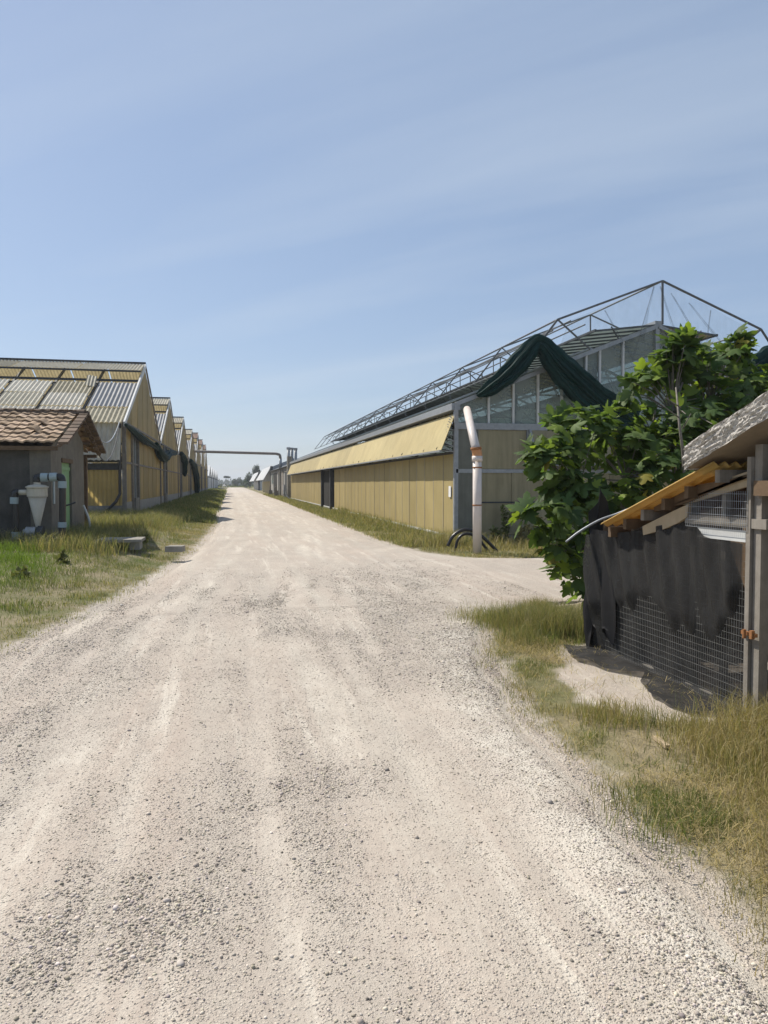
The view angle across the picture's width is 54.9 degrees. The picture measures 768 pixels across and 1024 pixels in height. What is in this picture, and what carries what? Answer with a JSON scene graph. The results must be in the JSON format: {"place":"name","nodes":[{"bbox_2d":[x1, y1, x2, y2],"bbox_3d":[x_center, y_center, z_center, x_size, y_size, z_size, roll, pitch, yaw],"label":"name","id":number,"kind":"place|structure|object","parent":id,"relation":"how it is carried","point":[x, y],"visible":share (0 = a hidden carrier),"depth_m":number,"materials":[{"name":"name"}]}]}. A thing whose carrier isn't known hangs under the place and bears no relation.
{"place":"outdoors","nodes":[
{"label":"outdoors","id":0,"kind":"place"},
{"bbox_2d":[0,506,193,558],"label":"dry tall grass","id":1,"kind":"structure","parent":0,"point":[159,517],"depth_m":17.10,"materials":[{"name":"green plant"}]},
{"bbox_2d":[0,513,219,654],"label":"verge grass","id":2,"kind":"structure","parent":0,"point":[20,557],"depth_m":12.32,"materials":[{"name":"green plant"}]},
{"bbox_2d":[0,487,767,1023],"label":"gravel road","id":3,"kind":"structure","parent":0,"point":[256,537],"depth_m":3.46,"materials":[{"name":"beige gravel"}]},
{"bbox_2d":[0,485,767,990],"bbox_3d":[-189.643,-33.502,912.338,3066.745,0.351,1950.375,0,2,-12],"label":"ground","id":4,"kind":"structure","parent":0,"point":[630,691],"depth_m":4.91,"materials":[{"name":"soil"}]},
{"bbox_2d":[11,565,31,578],"bbox_3d":[-5.551,1.014,11.321,0.308,0.433,0.313,-1,2,-28],"label":"weed","id":5,"kind":"object","parent":4,"relation":"on","point":[23,569],"visible":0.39,"depth_m":11.25,"materials":[{"name":"green plant"}]},
{"bbox_2d":[23,526,44,538],"bbox_3d":[-7.477,0.426,15.661,0.514,0.268,0.310,0,2,-12],"label":"water pump","id":6,"kind":"object","parent":4,"relation":"on","point":[38,529],"visible":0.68,"depth_m":15.56,"materials":[{"name":"metal"}]},
{"bbox_2d":[10,473,66,539],"bbox_3d":[-7.373,-0.121,15.789,1.142,1.441,0.460,0,2,-12],"label":"water filter","id":7,"kind":"object","parent":6,"relation":"attached to","point":[36,492],"visible":0.94,"depth_m":15.70,"materials":[{"name":"grey plastic"}]},
{"bbox_2d":[0,408,105,541],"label":"hut","id":8,"kind":"object","parent":4,"relation":"on","point":[33,441],"visible":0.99,"depth_m":16.85,"materials":[{"name":"paint"}]},
{"bbox_2d":[62,463,69,529],"bbox_3d":[-7.744,-0.285,17.888,0.090,1.800,1.030,0,2,-12],"label":"door","id":9,"kind":"structure","parent":8,"relation":"in","point":[65,466],"depth_m":18.16,"materials":[{"name":"green paint"}]},
{"bbox_2d":[52,545,69,563],"bbox_3d":[-5.633,0.864,12.972,0.294,0.589,0.378,0,2,-12],"label":"weed","id":10,"kind":"object","parent":4,"relation":"on","point":[59,556],"visible":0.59,"depth_m":12.98,"materials":[{"name":"green plant"}]},
{"bbox_2d":[0,358,162,513],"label":"greenhouse","id":11,"kind":"object","parent":4,"relation":"on","point":[132,479],"visible":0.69,"depth_m":32.03,"materials":[{"name":"grey plastic"}]},
{"bbox_2d":[99,425,119,460],"bbox_3d":[-9.300,-2.472,24.754,0.044,1.588,8.424,-1,2,-14],"label":"cable","id":12,"kind":"object","parent":11,"relation":"attached to","point":[114,446],"visible":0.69,"depth_m":26.97,"materials":[{"name":"metal"}]},
{"bbox_2d":[101,422,119,442],"bbox_3d":[-9.300,-2.821,24.741,0.044,1.092,8.418,-1,2,-14],"label":"cable","id":13,"kind":"object","parent":11,"relation":"attached to","point":[113,435],"visible":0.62,"depth_m":26.72,"materials":[{"name":"metal"}]},
{"bbox_2d":[133,435,136,496],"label":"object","id":14,"kind":"structure","parent":11,"relation":"in","point":[135,456],"depth_m":32.31,"materials":[{"name":"metal"}]},
{"bbox_2d":[124,423,158,450],"bbox_3d":[-11.079,-3.324,34.266,0.392,0.571,13.009,0,2,-12],"label":"shade net","id":15,"kind":"object","parent":11,"relation":"attached to","point":[142,438],"visible":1,"depth_m":32.08,"materials":[{"name":"fabric"}]},
{"bbox_2d":[82,505,90,529],"bbox_3d":[-7.583,0.192,18.875,0.226,0.755,0.060,0,2,-12],"label":"hose","id":16,"kind":"object","parent":4,"relation":"on","point":[86,512],"visible":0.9,"depth_m":18.85,"materials":[{"name":"white paint"}]},
{"bbox_2d":[12,397,179,502],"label":"greenhouse","id":17,"kind":"object","parent":4,"relation":"on","point":[169,470],"visible":0.13,"depth_m":49.91,"materials":[{"name":"yellow plastic"}]},
{"bbox_2d":[154,442,177,463],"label":"shade net","id":18,"kind":"object","parent":17,"relation":"hanging from","point":[164,456],"visible":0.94,"depth_m":42.27,"materials":[{"name":"fabric"}]},
{"bbox_2d":[96,537,145,549],"bbox_3d":[-5.619,0.679,15.826,0.900,0.230,0.800,0,2,-12],"label":"concrete slab","id":19,"kind":"object","parent":4,"relation":"on","point":[137,542],"depth_m":15.64,"materials":[{"name":"grey concrete"}]},
{"bbox_2d":[88,432,200,490],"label":"greenhouse","id":20,"kind":"object","parent":4,"relation":"on","point":[195,436],"visible":0.09,"depth_m":94.01,"materials":[{"name":"yellow plastic"}]},
{"bbox_2d":[140,532,148,544],"bbox_3d":[-5.759,0.743,17.759,0.238,0.510,0.253,2,3,43],"label":"weed","id":21,"kind":"object","parent":4,"relation":"on","point":[144,541],"visible":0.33,"depth_m":17.74,"materials":[{"name":"green plant"}]},
{"bbox_2d":[110,429,195,494],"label":"greenhouse","id":22,"kind":"object","parent":4,"relation":"on","point":[190,443],"visible":0.13,"depth_m":78.46,"materials":[{"name":"yellow plastic"}]},
{"bbox_2d":[189,459,199,492],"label":"shade net","id":23,"kind":"object","parent":22,"relation":"hanging from","point":[195,472],"visible":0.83,"depth_m":81.90,"materials":[{"name":"fabric"}]},
{"bbox_2d":[121,416,189,496],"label":"greenhouse","id":24,"kind":"object","parent":4,"relation":"on","point":[179,424],"visible":0.07,"depth_m":64.38,"materials":[{"name":"yellow plastic"}]},
{"bbox_2d":[180,451,187,476],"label":"shade net","id":25,"kind":"object","parent":24,"relation":"hanging from","point":[184,460],"visible":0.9,"depth_m":62.56,"materials":[{"name":"fabric"}]},
{"bbox_2d":[122,488,226,523],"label":"verge grass","id":26,"kind":"structure","parent":4,"relation":"on","point":[210,500],"depth_m":43.23,"materials":[{"name":"green plant"}]},
{"bbox_2d":[165,545,184,551],"bbox_3d":[-4.356,0.768,15.473,0.348,0.120,0.316,0,2,7],"label":"stone block","id":27,"kind":"object","parent":4,"relation":"on","point":[175,548],"depth_m":15.35,"materials":[{"name":"concrete"}]},
{"bbox_2d":[198,439,204,490],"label":"greenhouse","id":28,"kind":"object","parent":4,"relation":"on","point":[200,441],"visible":0.11,"depth_m":109.10,"materials":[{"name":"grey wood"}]},
{"bbox_2d":[203,445,207,489],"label":"greenhouse","id":29,"kind":"object","parent":4,"relation":"on","point":[205,469],"visible":0.17,"depth_m":123.13,"materials":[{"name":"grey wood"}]},
{"bbox_2d":[207,465,211,488],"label":"greenhouse","id":30,"kind":"object","parent":4,"relation":"on","point":[209,476],"visible":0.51,"depth_m":162.01,"materials":[{"name":"white plastic"}]},
{"bbox_2d":[211,468,213,487],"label":"greenhouse","id":31,"kind":"object","parent":4,"relation":"on","point":[212,480],"visible":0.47,"depth_m":188.39,"materials":[{"name":"white plastic"}]},
{"bbox_2d":[215,471,216,487],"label":"greenhouse","id":32,"kind":"object","parent":4,"relation":"on","point":[215,480],"visible":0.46,"depth_m":226.01,"materials":[{"name":"white plastic"}]},
{"bbox_2d":[218,479,253,484],"bbox_3d":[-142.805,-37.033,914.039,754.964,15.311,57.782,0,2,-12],"label":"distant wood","id":33,"kind":"object","parent":4,"relation":"on","point":[226,481],"visible":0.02,"depth_m":886.81,"materials":[{"name":"grey"}]},
{"bbox_2d":[218,484,253,486],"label":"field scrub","id":34,"kind":"object","parent":4,"relation":"on","point":[232,485],"visible":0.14,"depth_m":331.77,"materials":[{"name":"green plant"}]},
{"bbox_2d":[231,477,242,484],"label":"tree","id":35,"kind":"object","parent":4,"relation":"on","point":[236,481],"visible":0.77,"depth_m":391.44,"materials":[{"name":"green plant"}]},
{"bbox_2d":[195,450,281,494],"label":"overhead pipe","id":36,"kind":"object","parent":4,"relation":"on","point":[244,452],"visible":0.81,"depth_m":89.34,"materials":[{"name":"metal"}]},
{"bbox_2d":[241,479,247,487],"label":"tree","id":37,"kind":"object","parent":4,"relation":"on","point":[244,484],"visible":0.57,"depth_m":294.56,"materials":[{"name":"green plant"}]},
{"bbox_2d":[245,473,253,487],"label":"tree","id":38,"kind":"object","parent":4,"relation":"on","point":[248,477],"visible":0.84,"depth_m":280.17,"materials":[{"name":"green plant"}]},
{"bbox_2d":[249,472,261,489],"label":"greenhouse","id":39,"kind":"object","parent":4,"relation":"on","point":[258,485],"visible":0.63,"depth_m":183.17,"materials":[{"name":"white plastic"}]},
{"bbox_2d":[252,465,259,475],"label":"tree","id":40,"kind":"object","parent":4,"relation":"on","point":[255,469],"visible":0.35,"depth_m":285.26,"materials":[{"name":"green plant"}]},
{"bbox_2d":[256,458,293,492],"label":"greenhouse","id":41,"kind":"object","parent":4,"relation":"on","point":[264,476],"visible":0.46,"depth_m":124.18,"materials":[{"name":"white plastic"}]},
{"bbox_2d":[269,456,291,497],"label":"service building","id":42,"kind":"structure","parent":4,"relation":"on","point":[285,479],"depth_m":85.88,"materials":[{"name":"metal"}]},
{"bbox_2d":[273,472,276,490],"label":"door","id":43,"kind":"structure","parent":42,"relation":"in","point":[275,473],"depth_m":102.09,"materials":[{"name":"metal"}]},
{"bbox_2d":[281,470,283,494],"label":"door","id":44,"kind":"structure","parent":42,"relation":"in","point":[282,471],"depth_m":86.79,"materials":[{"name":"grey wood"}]},
{"bbox_2d":[284,470,286,496],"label":"pipe","id":45,"kind":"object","parent":42,"relation":"in","point":[285,471],"depth_m":80.53,"materials":[{"name":"metal"}]},
{"bbox_2d":[290,448,293,459],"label":"flue","id":46,"kind":"object","parent":42,"relation":"on","point":[291,451],"visible":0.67,"depth_m":76.65,"materials":[{"name":"metal"}]},
{"bbox_2d":[294,448,296,459],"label":"flue","id":47,"kind":"object","parent":42,"relation":"on","point":[295,453],"visible":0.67,"depth_m":77.04,"materials":[{"name":"metal"}]},
{"bbox_2d":[263,493,472,546],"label":"verge grass","id":48,"kind":"structure","parent":4,"relation":"on","point":[356,520],"depth_m":27.90,"materials":[{"name":"green plant"}]},
{"bbox_2d":[454,532,489,550],"bbox_3d":[2.120,0.772,17.468,1.007,0.588,0.070,0,2,-12],"label":"hose","id":49,"kind":"object","parent":4,"relation":"on","point":[464,534],"visible":0.69,"depth_m":17.39,"materials":[{"name":"black plastic"}]},
{"bbox_2d":[463,406,481,553],"bbox_3d":[2.122,-0.897,18.119,0.269,3.700,3.129,0,2,2],"label":"downpipe","id":50,"kind":"object","parent":4,"relation":"on","point":[476,448],"visible":1,"depth_m":16.65,"materials":[{"name":"white plastic"}]},
{"bbox_2d":[446,528,498,551],"bbox_3d":[2.114,0.715,17.260,1.369,0.694,0.080,0,2,-12],"label":"hose","id":51,"kind":"object","parent":4,"relation":"on","point":[487,541],"visible":0.81,"depth_m":17.18,"materials":[{"name":"black plastic"}]},
{"bbox_2d":[393,525,581,557],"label":"dry tall grass","id":52,"kind":"structure","parent":4,"relation":"on","point":[505,544],"depth_m":18.22,"materials":[{"name":"green plant"}]},
{"bbox_2d":[489,525,503,543],"bbox_3d":[2.939,0.600,19.301,0.377,0.543,0.312,1,2,16],"label":"weed","id":53,"kind":"object","parent":4,"relation":"on","point":[498,533],"visible":0.66,"depth_m":19.27,"materials":[{"name":"green plant"}]},
{"bbox_2d":[500,504,511,539],"bbox_3d":[3.216,0.318,19.697,0.314,1.066,0.524,2,3,44],"label":"weed","id":54,"kind":"object","parent":4,"relation":"on","point":[503,524],"visible":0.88,"depth_m":19.68,"materials":[{"name":"green plant"}]},
{"bbox_2d":[516,526,524,544],"bbox_3d":[3.543,0.613,19.198,0.323,0.572,0.255,-1,3,-29],"label":"weed","id":55,"kind":"object","parent":4,"relation":"on","point":[520,532],"visible":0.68,"depth_m":19.13,"materials":[{"name":"green plant"}]},
{"bbox_2d":[287,280,767,540],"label":"greenhouse","id":56,"kind":"object","parent":4,"relation":"on","point":[412,464],"visible":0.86,"depth_m":21.45,"materials":[{"name":"metal"}]},
{"bbox_2d":[324,469,329,506],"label":"side door","id":57,"kind":"structure","parent":56,"relation":"in","point":[326,473],"depth_m":46.35,"materials":[{"name":"grey metal"}]},
{"bbox_2d":[476,334,640,427],"bbox_3d":[4.733,-3.440,19.837,4.548,2.615,0.992,0,2,-12],"label":"shade net","id":58,"kind":"object","parent":56,"relation":"hanging from","point":[574,380],"visible":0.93,"depth_m":19.53,"materials":[{"name":"fabric"}]},
{"bbox_2d":[749,345,767,373],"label":"shade net","id":59,"kind":"object","parent":56,"relation":"attached to","point":[762,355],"visible":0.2,"depth_m":20.77,"materials":[{"name":"fabric"}]},
{"bbox_2d":[523,515,545,538],"bbox_3d":[3.865,0.462,19.109,0.565,0.865,0.414,0,2,-12],"label":"weed","id":60,"kind":"object","parent":4,"relation":"on","point":[528,528],"visible":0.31,"depth_m":19.12,"materials":[{"name":"green plant"}]},
{"bbox_2d":[445,594,767,940],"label":"dry tall grass","id":61,"kind":"structure","parent":4,"relation":"on","point":[755,726],"depth_m":4.48,"materials":[{"name":"green plant"}]},
{"bbox_2d":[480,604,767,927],"bbox_3d":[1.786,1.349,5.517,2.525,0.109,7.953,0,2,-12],"label":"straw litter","id":62,"kind":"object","parent":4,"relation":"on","point":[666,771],"visible":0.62,"depth_m":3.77,"materials":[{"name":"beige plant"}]},
{"bbox_2d":[505,321,767,607],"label":"fig tree","id":63,"kind":"object","parent":4,"relation":"on","point":[570,498],"visible":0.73,"depth_m":9.13,"materials":[{"name":"green plant"}]},
{"bbox_2d":[653,736,669,748],"bbox_3d":[1.687,1.399,4.497,0.030,0.020,0.167,0,2,-4],"label":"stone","id":64,"kind":"object","parent":4,"relation":"on","point":[655,738],"visible":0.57,"depth_m":4.48,"materials":[{"name":"beige stone"}]},
{"bbox_2d":[564,444,767,714],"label":"coop","id":65,"kind":"structure","parent":4,"relation":"on","point":[675,574],"depth_m":5.66,"materials":[{"name":"fabric"}]},
{"bbox_2d":[565,509,625,542],"bbox_3d":[2.047,0.116,7.014,0.636,0.362,0.062,0,2,12],"label":"rod","id":66,"kind":"object","parent":65,"relation":"attached to","point":[585,527],"visible":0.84,"depth_m":7.02,"materials":[{"name":"metal"}]},
{"bbox_2d":[682,391,767,469],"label":"roof","id":67,"kind":"structure","parent":65,"relation":"attached to","point":[739,435],"depth_m":5.00,"materials":[{"name":"stone"}]},
{"bbox_2d":[0,0,767,481],"label":"sky","id":68,"kind":"structure","parent":0,"point":[302,218],"materials":[{"name":"blue"}]}
]}

